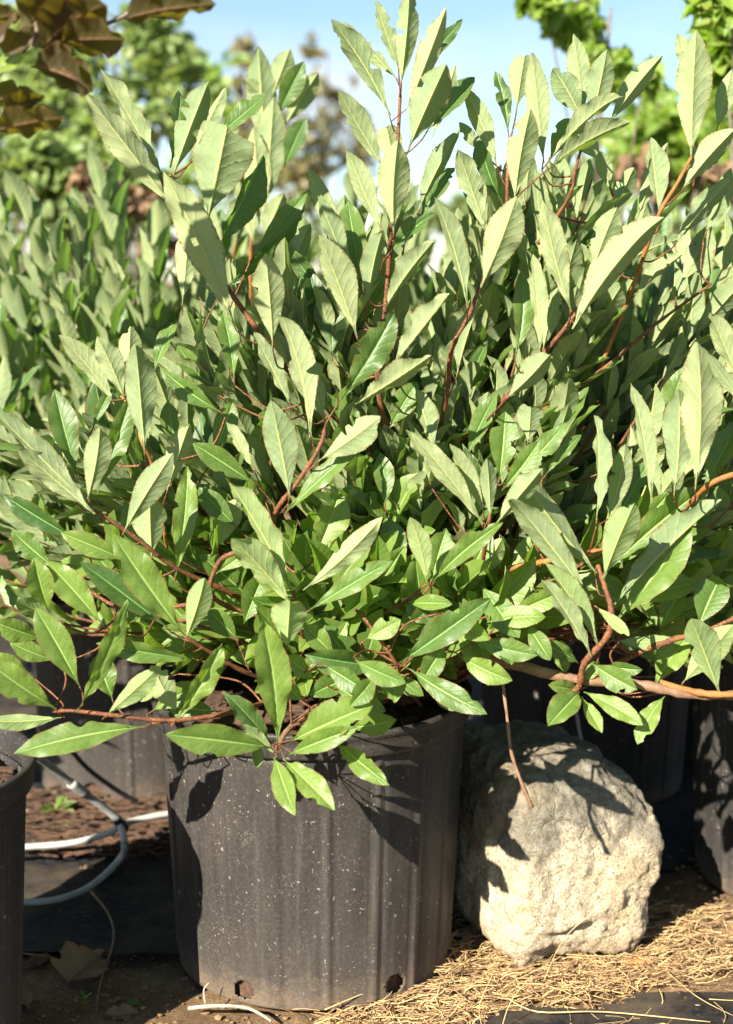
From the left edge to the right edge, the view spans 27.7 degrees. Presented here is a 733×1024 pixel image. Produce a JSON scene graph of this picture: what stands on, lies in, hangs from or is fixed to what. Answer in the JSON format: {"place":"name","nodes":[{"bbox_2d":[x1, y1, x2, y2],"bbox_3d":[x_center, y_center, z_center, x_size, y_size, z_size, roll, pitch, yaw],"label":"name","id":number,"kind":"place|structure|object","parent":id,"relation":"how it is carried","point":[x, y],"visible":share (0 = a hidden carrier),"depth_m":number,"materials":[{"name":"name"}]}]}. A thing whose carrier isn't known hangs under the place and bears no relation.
{"place":"outdoors","nodes":[
{"label":"outdoors","id":0,"kind":"place"},
{"bbox_2d":[0,281,732,1023],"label":"ground","id":1,"kind":"structure","parent":0,"point":[692,893],"depth_m":2.08,"materials":[{"name":"soil"}]},
{"bbox_2d":[0,729,36,1023],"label":"nursery pot","id":2,"kind":"object","parent":1,"relation":"on","point":[16,776],"visible":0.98,"depth_m":1.79,"materials":[{"name":"plastic"}]},
{"bbox_2d":[0,0,216,138],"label":"beech sapling","id":3,"kind":"object","parent":2,"relation":"on","point":[55,30],"visible":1,"depth_m":1.51,"materials":[{"name":"brown plant"}]},
{"bbox_2d":[22,986,32,1011],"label":"dead leaf","id":4,"kind":"object","parent":1,"relation":"on","point":[27,997],"visible":0.48,"depth_m":2.02,"materials":[{"name":"brown plant"}]},
{"bbox_2d":[0,0,68,271],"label":"tree","id":5,"kind":"object","parent":1,"relation":"on","point":[20,72],"visible":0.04,"depth_m":6.10,"materials":[{"name":"green plant"}]},
{"bbox_2d":[22,952,49,967],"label":"dead leaf","id":6,"kind":"object","parent":1,"relation":"on","point":[32,960],"visible":0.77,"depth_m":2.14,"materials":[{"name":"brown plant"}]},
{"bbox_2d":[23,953,50,956],"bbox_3d":[-0.478,0.634,2.131,0.056,0.004,0.003,2,9,15],"label":"stick","id":7,"kind":"object","parent":1,"relation":"on","point":[35,954],"visible":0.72,"depth_m":2.13,"materials":[{"name":"brown plant"}]},
{"bbox_2d":[50,941,110,986],"bbox_3d":[-0.393,0.634,2.102,0.082,0.042,0.091,8,15,26],"label":"dead leaf","id":8,"kind":"object","parent":1,"relation":"on","point":[74,962],"visible":1,"depth_m":2.10,"materials":[{"name":"brown plant"}]},
{"bbox_2d":[0,206,167,319],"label":"tree","id":9,"kind":"object","parent":1,"relation":"on","point":[13,230],"visible":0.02,"depth_m":10.90,"materials":[{"name":"green plant"}]},
{"bbox_2d":[75,990,92,1004],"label":"weed","id":10,"kind":"object","parent":1,"relation":"on","point":[83,996],"visible":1,"depth_m":2.00,"materials":[{"name":"green plant"}]},
{"bbox_2d":[0,130,179,335],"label":"bush","id":11,"kind":"object","parent":1,"relation":"on","point":[42,165],"visible":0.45,"depth_m":4.00,"materials":[{"name":"green plant"}]},
{"bbox_2d":[0,1,233,273],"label":"tree","id":12,"kind":"object","parent":1,"relation":"on","point":[165,68],"visible":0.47,"depth_m":4.97,"materials":[{"name":"green plant"}]},
{"bbox_2d":[101,1003,138,1020],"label":"dead leaf","id":13,"kind":"object","parent":1,"relation":"on","point":[114,1012],"visible":1,"depth_m":2.00,"materials":[{"name":"brown plant"}]},
{"bbox_2d":[127,998,139,1005],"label":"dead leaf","id":14,"kind":"object","parent":1,"relation":"on","point":[131,1002],"visible":1,"depth_m":2.02,"materials":[{"name":"green plant"}]},
{"bbox_2d":[166,51,250,212],"bbox_3d":[-0.718,-1.122,7.009,0.518,1.965,0.720,0,9,0],"label":"tree","id":15,"kind":"object","parent":1,"relation":"on","point":[213,74],"visible":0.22,"depth_m":6.63,"materials":[{"name":"green plant"}]},
{"bbox_2d":[188,1004,271,1021],"bbox_3d":[-0.180,0.658,1.969,0.117,0.014,0.014,2,9,14],"label":"stick","id":16,"kind":"object","parent":1,"relation":"on","point":[195,1007],"visible":1,"depth_m":1.97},
{"bbox_2d":[164,187,339,289],"bbox_3d":[-0.618,-1.735,12.028,1.977,1.893,1.884,7,12,39],"label":"tree","id":17,"kind":"object","parent":1,"relation":"on","point":[260,233],"visible":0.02,"depth_m":11.75,"materials":[{"name":"green plant"}]},
{"bbox_2d":[219,31,308,256],"bbox_3d":[-0.549,-1.401,7.862,0.513,2.249,0.516,-3,9,-17],"label":"tree","id":18,"kind":"object","parent":1,"relation":"on","point":[243,45],"visible":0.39,"depth_m":7.75,"materials":[{"name":"brown plant"}]},
{"bbox_2d":[276,30,380,254],"bbox_3d":[-0.274,-1.507,8.339,0.715,2.309,0.560,0,9,0],"label":"tree","id":19,"kind":"object","parent":1,"relation":"on","point":[320,167],"visible":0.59,"depth_m":8.21,"materials":[{"name":"grey plant"}]},
{"bbox_2d":[0,614,696,956],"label":"landscape fabric","id":20,"kind":"object","parent":1,"relation":"on","point":[136,893],"visible":0.07,"depth_m":2.38,"materials":[{"name":"black fabric"}]},
{"bbox_2d":[79,865,93,868],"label":"dead leaf","id":21,"kind":"object","parent":20,"relation":"on","point":[88,867],"visible":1,"depth_m":2.45,"materials":[{"name":"brown plant"}]},
{"bbox_2d":[24,757,167,904],"bbox_3d":[-0.422,0.425,2.293,0.389,0.381,0.324,-2,9,-15],"label":"irrigation tubing","id":22,"kind":"object","parent":20,"relation":"on","point":[120,823],"visible":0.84,"depth_m":2.42,"materials":[{"name":"white plastic"}]},
{"bbox_2d":[25,784,170,860],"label":"bark litter","id":23,"kind":"object","parent":20,"relation":"on","point":[137,842],"visible":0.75,"depth_m":2.59,"materials":[{"name":"brown wood"}]},
{"bbox_2d":[42,795,75,825],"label":"weed","id":24,"kind":"object","parent":23,"relation":"on","point":[62,802],"visible":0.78,"depth_m":2.65,"materials":[{"name":"green plant"}]},
{"bbox_2d":[70,752,137,803],"bbox_3d":[-0.460,0.437,2.530,0.027,0.173,0.186,6,11,33],"label":"drip hose","id":25,"kind":"object","parent":23,"relation":"on","point":[92,772],"visible":0.8,"depth_m":2.56,"materials":[{"name":"black plastic"}]},
{"bbox_2d":[90,890,114,1011],"bbox_3d":[-0.382,0.629,2.165,0.034,0.015,0.374,-2,9,-11],"label":"tube","id":26,"kind":"object","parent":20,"relation":"on","point":[111,921],"visible":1,"depth_m":2.16,"materials":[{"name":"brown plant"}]},
{"bbox_2d":[24,572,207,806],"bbox_3d":[-0.450,0.329,2.887,0.425,0.386,0.424,0,9,0],"label":"nursery pot","id":27,"kind":"object","parent":20,"relation":"on","point":[131,762],"visible":0.27,"depth_m":2.72,"materials":[{"name":"plastic"}]},
{"bbox_2d":[0,356,40,424],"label":"shrub","id":28,"kind":"object","parent":27,"relation":"in","point":[9,390],"visible":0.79,"depth_m":2.37,"materials":[{"name":"green plant"}]},
{"bbox_2d":[32,265,53,351],"bbox_3d":[-1.036,-0.208,3.041,0.922,0.810,0.902,0,9,0],"label":"shrub","id":29,"kind":"object","parent":27,"relation":"in","point":[36,322],"visible":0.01,"depth_m":3.16,"materials":[{"name":"green plant"}]},
{"bbox_2d":[0,146,328,602],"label":"shrub","id":30,"kind":"object","parent":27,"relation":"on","point":[91,302],"visible":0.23,"depth_m":2.67,"materials":[{"name":"green plant"}]},
{"bbox_2d":[236,46,318,305],"bbox_3d":[-0.143,-0.523,2.421,0.136,0.441,0.100,0,9,0],"label":"shrub shoot","id":31,"kind":"object","parent":30,"relation":"attached to","point":[274,141],"visible":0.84,"depth_m":2.37,"materials":[{"name":"green plant"}]},
{"bbox_2d":[66,159,177,303],"bbox_3d":[-0.605,-0.285,3.975,0.358,1.262,0.188,-8,12,-42],"label":"bush","id":32,"kind":"object","parent":20,"relation":"on","point":[137,205],"visible":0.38,"depth_m":3.86,"materials":[{"name":"brown plant"}]},
{"bbox_2d":[150,660,472,1010],"bbox_3d":[-0.077,0.443,2.148,0.457,0.394,0.451,0,9,0],"label":"nursery pot","id":33,"kind":"object","parent":20,"relation":"on","point":[311,903],"visible":0.81,"depth_m":1.98,"materials":[{"name":"plastic"}]},
{"bbox_2d":[0,0,732,814],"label":"shrub","id":34,"kind":"object","parent":33,"relation":"in","point":[406,480],"visible":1,"depth_m":1.88,"materials":[{"name":"green plant"}]},
{"bbox_2d":[482,633,690,803],"bbox_3d":[0.420,0.330,2.867,0.436,0.392,0.441,0,9,0],"label":"nursery pot","id":35,"kind":"object","parent":20,"relation":"on","point":[651,765],"visible":0.34,"depth_m":2.71,"materials":[{"name":"plastic"}]},
{"bbox_2d":[404,154,732,569],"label":"shrub","id":36,"kind":"object","parent":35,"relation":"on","point":[421,284],"visible":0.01,"depth_m":2.73,"materials":[{"name":"green plant"}]},
{"bbox_2d":[575,712,582,739],"bbox_3d":[0.376,0.387,2.499,0.061,0.115,0.011,-3,10,-21],"label":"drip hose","id":37,"kind":"object","parent":35,"relation":"hanging from","point":[578,726],"visible":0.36,"depth_m":2.48,"materials":[{"name":"black plastic"}]},
{"bbox_2d":[514,0,669,224],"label":"tree","id":38,"kind":"object","parent":20,"relation":"on","point":[561,22],"visible":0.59,"depth_m":3.37,"materials":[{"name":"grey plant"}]},
{"bbox_2d":[566,142,732,248],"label":"bush","id":39,"kind":"object","parent":20,"relation":"on","point":[716,172],"visible":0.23,"depth_m":4.04,"materials":[{"name":"brown plant"}]},
{"bbox_2d":[680,0,732,171],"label":"tree","id":40,"kind":"object","parent":20,"relation":"on","point":[712,24],"visible":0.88,"depth_m":2.64,"materials":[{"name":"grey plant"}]},
{"bbox_2d":[684,602,732,759],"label":"nursery pot","id":41,"kind":"object","parent":20,"relation":"on","point":[688,752],"visible":0.02,"depth_m":2.99,"materials":[{"name":"plastic"}]},
{"bbox_2d":[324,986,386,1009],"bbox_3d":[0.001,0.649,2.004,0.136,0.010,0.008,-6,11,-35],"label":"stick","id":42,"kind":"object","parent":1,"relation":"on","point":[343,1001],"visible":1,"depth_m":1.98,"materials":[{"name":"wood"}]},
{"bbox_2d":[21,809,732,1023],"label":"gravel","id":43,"kind":"structure","parent":1,"relation":"on","point":[217,1017],"depth_m":2.07,"materials":[{"name":"brown gravel"}]},
{"bbox_2d":[461,925,486,943],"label":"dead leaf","id":44,"kind":"object","parent":1,"relation":"on","point":[475,928],"visible":0.46,"depth_m":2.22,"materials":[{"name":"brown plant"}]},
{"bbox_2d":[421,173,571,238],"bbox_3d":[0.773,-1.341,9.512,1.073,1.617,0.798,0,9,0],"label":"bush","id":45,"kind":"object","parent":1,"relation":"on","point":[459,202],"visible":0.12,"depth_m":9.34,"materials":[{"name":"green plant"}]},
{"bbox_2d":[281,901,732,1023],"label":"straw","id":46,"kind":"object","parent":1,"relation":"on","point":[572,964],"visible":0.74,"depth_m":2.08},
{"bbox_2d":[543,915,589,982],"bbox_3d":[0.268,0.600,2.031,0.072,0.120,0.022,6,11,35],"label":"grass stalk","id":47,"kind":"object","parent":46,"relation":"on","point":[559,946],"depth_m":2.02,"materials":[{"name":"plant"}]},
{"bbox_2d":[660,965,732,1015],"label":"grass stalk","id":48,"kind":"object","parent":46,"relation":"on","point":[692,993],"depth_m":1.96,"materials":[{"name":"plant"}]},
{"bbox_2d":[482,954,547,972],"bbox_3d":[0.215,0.650,2.141,0.100,0.021,0.036,2,33,11],"label":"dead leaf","id":49,"kind":"object","parent":1,"relation":"on","point":[543,962],"visible":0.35,"depth_m":2.14,"materials":[{"name":"beige plant"}]},
{"bbox_2d":[453,719,663,967],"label":"boulder","id":50,"kind":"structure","parent":1,"relation":"on","point":[568,852],"depth_m":2.13,"materials":[{"name":"beige stone"}]},
{"bbox_2d":[476,992,732,1023],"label":"landscape fabric","id":51,"kind":"object","parent":1,"relation":"on","point":[686,1005],"visible":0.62,"depth_m":1.97,"materials":[{"name":"black fabric"}]},
{"bbox_2d":[479,976,491,1023],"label":"grass stalk","id":52,"kind":"object","parent":51,"relation":"on","point":[481,999],"depth_m":1.92,"materials":[{"name":"plant"}]},
{"bbox_2d":[503,975,531,1023],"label":"grass stalk","id":53,"kind":"object","parent":51,"relation":"on","point":[513,997],"depth_m":1.91,"materials":[{"name":"plant"}]},
{"bbox_2d":[507,997,710,1022],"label":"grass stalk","id":54,"kind":"object","parent":51,"relation":"on","point":[602,1011],"visible":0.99,"depth_m":1.96,"materials":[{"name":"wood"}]},
{"bbox_2d":[538,149,729,236],"bbox_3d":[1.645,-1.530,10.025,1.940,1.830,1.586,0,9,0],"label":"tree","id":55,"kind":"object","parent":1,"relation":"on","point":[630,201],"visible":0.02,"depth_m":9.74,"materials":[{"name":"green plant"}]},
{"bbox_2d":[622,958,655,964],"bbox_3d":[0.390,0.644,2.130,0.051,0.009,0.015,-1,9,-6],"label":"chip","id":56,"kind":"object","parent":1,"relation":"on","point":[635,960],"visible":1,"depth_m":2.13,"materials":[{"name":"wood"}]},
{"bbox_2d":[585,86,732,240],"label":"bush","id":57,"kind":"object","parent":1,"relation":"on","point":[659,121],"visible":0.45,"depth_m":4.16,"materials":[{"name":"green plant"}]},
{"bbox_2d":[698,944,721,954],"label":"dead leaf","id":58,"kind":"object","parent":1,"relation":"on","point":[710,950],"visible":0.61,"depth_m":2.20,"materials":[{"name":"brown plant"}]},
{"bbox_2d":[692,652,732,895],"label":"nursery pot","id":59,"kind":"object","parent":1,"relation":"on","point":[712,720],"visible":0.81,"depth_m":2.36,"materials":[{"name":"plastic"}]},
{"bbox_2d":[723,919,732,957],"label":"grass stalk","id":60,"kind":"object","parent":1,"relation":"on","point":[729,940],"depth_m":2.04,"materials":[{"name":"plant"}]},
{"bbox_2d":[1,0,732,280],"label":"sky","id":61,"kind":"structure","parent":0,"point":[489,37],"materials":[{"name":"blue"}]},
{"bbox_2d":[674,203,732,231],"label":"tree","id":62,"kind":"object","parent":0,"point":[703,224],"visible":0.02,"depth_m":9.05,"materials":[{"name":"green plant"}]},
{"bbox_3d":[-0.020,0.246,3.431,0.427,0.382,0.429,0,9,0],"label":"nursery pot","id":63,"kind":"object","parent":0,"visible":0},
{"bbox_2d":[161,171,468,513],"bbox_3d":[-0.011,-0.322,3.326,0.971,0.864,0.773,4,10,23],"label":"shrub","id":64,"kind":"object","parent":63,"relation":"in","point":[171,294],"visible":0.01,"depth_m":3.23,"materials":[{"name":"green plant"}]}
]}

